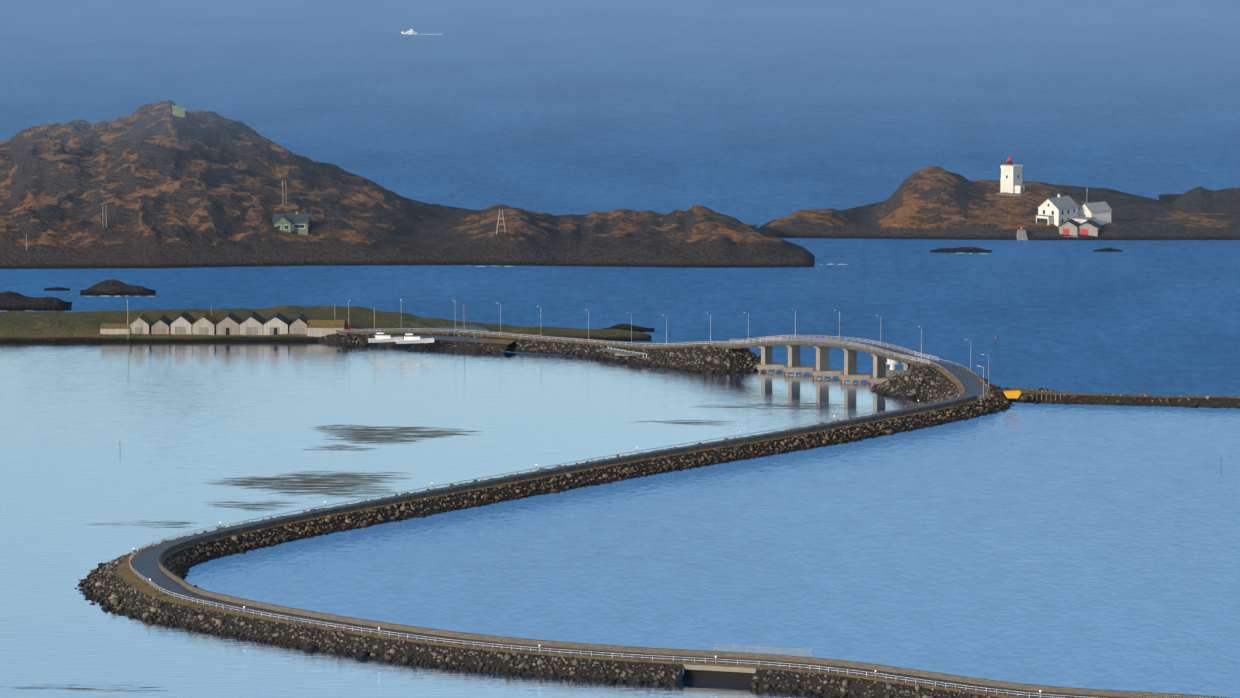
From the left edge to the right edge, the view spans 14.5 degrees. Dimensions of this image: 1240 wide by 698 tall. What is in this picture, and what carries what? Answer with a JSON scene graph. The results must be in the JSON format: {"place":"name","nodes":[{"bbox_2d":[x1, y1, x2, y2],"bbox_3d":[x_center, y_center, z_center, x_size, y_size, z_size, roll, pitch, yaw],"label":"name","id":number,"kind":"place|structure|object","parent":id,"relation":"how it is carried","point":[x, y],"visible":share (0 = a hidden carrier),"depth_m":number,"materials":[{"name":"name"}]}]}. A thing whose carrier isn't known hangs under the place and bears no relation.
{"place":"outdoors","nodes":[
{"label":"outdoors","id":0,"kind":"place"},
{"bbox_2d":[0,305,651,342],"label":"grassy land","id":1,"kind":"structure","parent":0,"point":[40,327],"depth_m":1371.37,"materials":[{"name":"green plant"}]},
{"bbox_2d":[100,311,354,336],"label":"boathouses","id":2,"kind":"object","parent":1,"relation":"on","point":[231,323],"visible":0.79,"depth_m":1359.70,"materials":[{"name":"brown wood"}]},
{"bbox_2d":[26,180,505,329],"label":"utility poles","id":3,"kind":"object","parent":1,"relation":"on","point":[286,203],"visible":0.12,"depth_m":1539.78,"materials":[{"name":"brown wood"}]},
{"bbox_2d":[0,100,814,268],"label":"hill","id":4,"kind":"structure","parent":0,"point":[162,185],"depth_m":1562.39,"materials":[{"name":"brown stone"}]},
{"bbox_2d":[172,105,310,234],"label":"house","id":5,"kind":"structure","parent":4,"relation":"on","point":[297,223],"depth_m":1554.34,"materials":[{"name":"wood"}]},
{"bbox_2d":[318,321,516,353],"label":"rocky shore","id":6,"kind":"structure","parent":0,"point":[497,343],"depth_m":1344.88,"materials":[{"name":"grey stone"}]},
{"bbox_2d":[0,342,927,697],"bbox_3d":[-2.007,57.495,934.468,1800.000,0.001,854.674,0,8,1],"label":"calm water","id":7,"kind":"structure","parent":0,"point":[106,448],"depth_m":1174.64,"materials":[{"name":"blue liquid"}]},
{"bbox_2d":[34,683,160,692],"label":"kelp patch","id":8,"kind":"object","parent":7,"relation":"on","point":[94,685],"visible":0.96,"depth_m":898.26,"materials":[{"name":"plant"}]},
{"bbox_2d":[109,521,196,528],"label":"water ripples","id":9,"kind":"object","parent":7,"relation":"on","point":[164,522],"visible":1,"depth_m":1071.96,"materials":[{"name":"brown"}]},
{"bbox_2d":[206,500,283,510],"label":"kelp patch","id":10,"kind":"object","parent":7,"relation":"on","point":[249,504],"visible":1,"depth_m":1094.92,"materials":[{"name":"grey plant"}]},
{"bbox_2d":[218,471,407,497],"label":"kelp patch","id":11,"kind":"object","parent":7,"relation":"on","point":[265,481],"visible":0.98,"depth_m":1124.35,"materials":[{"name":"plant"}]},
{"bbox_2d":[319,446,369,449],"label":"water ripples","id":12,"kind":"object","parent":7,"relation":"on","point":[339,447],"visible":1,"depth_m":1174.58,"materials":[{"name":"brown"}]},
{"bbox_2d":[313,424,479,444],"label":"water ripples","id":13,"kind":"object","parent":7,"relation":"on","point":[392,435],"visible":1,"depth_m":1195.95,"materials":[{"name":"grey liquid"}]},
{"bbox_2d":[368,332,433,343],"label":"boats","id":14,"kind":"object","parent":7,"relation":"on","point":[407,339],"visible":1,"depth_m":1336.58,"materials":[{"name":"white"}]},
{"bbox_2d":[641,420,726,425],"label":"water ripples","id":15,"kind":"object","parent":7,"relation":"on","point":[685,423],"visible":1,"depth_m":1213.30,"materials":[{"name":"brown"}]},
{"bbox_2d":[721,403,827,408],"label":"water ripples","id":16,"kind":"object","parent":7,"relation":"on","point":[784,406],"visible":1,"depth_m":1239.45,"materials":[{"name":"brown"}]},
{"bbox_2d":[711,339,936,385],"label":"bridge","id":17,"kind":"structure","parent":7,"relation":"in","point":[850,373],"depth_m":1287.05,"materials":[{"name":"concrete"}]},
{"bbox_2d":[0,0,1239,395],"bbox_3d":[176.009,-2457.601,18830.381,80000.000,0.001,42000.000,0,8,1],"label":"sea water","id":18,"kind":"structure","parent":0,"point":[756,112],"depth_m":1964.57,"materials":[{"name":"blue liquid"}]},
{"bbox_2d":[0,291,71,310],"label":"skerry rock","id":19,"kind":"object","parent":18,"relation":"in","point":[12,301],"visible":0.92,"depth_m":1426.49,"materials":[{"name":"grey stone"}]},
{"bbox_2d":[44,287,69,290],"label":"skerry rock","id":20,"kind":"object","parent":18,"relation":"in","point":[57,289],"depth_m":1469.69,"materials":[{"name":"grey stone"}]},
{"bbox_2d":[80,279,155,295],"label":"skerry rock","id":21,"kind":"object","parent":18,"relation":"in","point":[112,287],"depth_m":1459.23,"materials":[{"name":"grey stone"}]},
{"bbox_2d":[401,29,416,33],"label":"boat","id":22,"kind":"object","parent":18,"relation":"on","point":[410,31],"depth_m":2484.73,"materials":[{"name":"white"}]},
{"bbox_2d":[411,34,441,34],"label":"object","id":23,"kind":"object","parent":18,"relation":"on","point":[426,34],"depth_m":2484.04,"materials":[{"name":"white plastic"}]},
{"bbox_2d":[114,253,985,296],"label":"surf foam","id":24,"kind":"object","parent":18,"relation":"on","point":[513,266],"depth_m":1527.35,"materials":[{"name":"white liquid"}]},
{"bbox_2d":[600,347,649,357],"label":"old dock","id":25,"kind":"object","parent":18,"relation":"in","point":[619,352],"visible":0.71,"depth_m":1319.12,"materials":[{"name":"concrete"}]},
{"bbox_2d":[603,324,654,331],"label":"skerry rock","id":26,"kind":"object","parent":18,"relation":"in","point":[628,327],"visible":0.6,"depth_m":1379.38,"materials":[{"name":"grey stone"}]},
{"bbox_2d":[75,328,1196,697],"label":"grey rubble rocks","id":27,"kind":"object","parent":18,"relation":"in","point":[101,570],"visible":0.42,"depth_m":957.48,"materials":[{"name":"grey stone"}]},
{"bbox_2d":[164,362,1239,587],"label":"stone embankment","id":28,"kind":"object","parent":27,"relation":"on","point":[485,496],"visible":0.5,"depth_m":1126.48,"materials":[{"name":"stone"}]},
{"bbox_2d":[886,358,898,375],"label":"harbour light","id":29,"kind":"object","parent":18,"relation":"in","point":[892,371],"visible":0.62,"depth_m":1289.23,"materials":[{"name":"white paint"}]},
{"bbox_2d":[930,247,991,252],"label":"skerry rock","id":30,"kind":"object","parent":18,"relation":"in","point":[962,250],"depth_m":1564.44,"materials":[{"name":"grey stone"}]},
{"bbox_2d":[1094,248,1121,251],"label":"skerry rock","id":31,"kind":"object","parent":18,"relation":"in","point":[1107,250],"depth_m":1566.86,"materials":[{"name":"grey stone"}]},
{"bbox_2d":[996,389,1239,407],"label":"breakwater rock","id":32,"kind":"object","parent":18,"relation":"in","point":[1204,402],"visible":0.56,"depth_m":1242.95,"materials":[{"name":"grey stone"}]},
{"bbox_2d":[1003,391,1060,399],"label":"boat","id":33,"kind":"object","parent":32,"relation":"on","point":[1012,394],"visible":1,"depth_m":1237.96,"materials":[{"name":"yellow"}]},
{"bbox_2d":[84,329,1229,697],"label":"causeway road","id":34,"kind":"structure","parent":0,"point":[148,561],"depth_m":973.22,"materials":[{"name":"grey asphalt"}]},
{"bbox_2d":[133,400,1040,697],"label":"road marker lights","id":35,"kind":"object","parent":34,"relation":"on","point":[539,646],"visible":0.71,"depth_m":953.23,"materials":[{"name":"grey"}]},
{"bbox_2d":[129,328,1099,697],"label":"road railings","id":36,"kind":"object","parent":34,"relation":"on","point":[773,338],"visible":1,"depth_m":1134.24,"materials":[{"name":"grey metal"}]},
{"bbox_2d":[348,299,988,398],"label":"street lamps","id":37,"kind":"object","parent":34,"relation":"on","point":[748,336],"visible":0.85,"depth_m":1299.46,"materials":[{"name":"grey metal"}]},
{"bbox_2d":[184,402,1239,697],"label":"lagoon water","id":38,"kind":"structure","parent":0,"point":[1070,546],"depth_m":1027.70,"materials":[{"name":"blue liquid"}]},
{"bbox_2d":[713,643,811,656],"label":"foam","id":39,"kind":"object","parent":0,"point":[762,649],"visible":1,"depth_m":909.69,"materials":[{"name":"liquid"}]},
{"bbox_2d":[759,166,1239,239],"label":"rocky island","id":40,"kind":"structure","parent":0,"point":[934,202],"depth_m":1621.97,"materials":[{"name":"brown stone"}]},
{"bbox_2d":[996,155,1111,239],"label":"lighthouse and buildings","id":41,"kind":"structure","parent":40,"relation":"on","point":[1065,215],"depth_m":1611.22,"materials":[{"name":"white paint"}]},
{"bbox_2d":[1159,186,1239,214],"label":"hill","id":42,"kind":"structure","parent":0,"point":[1221,200],"depth_m":1672.11,"materials":[{"name":"grey stone"}]}
]}

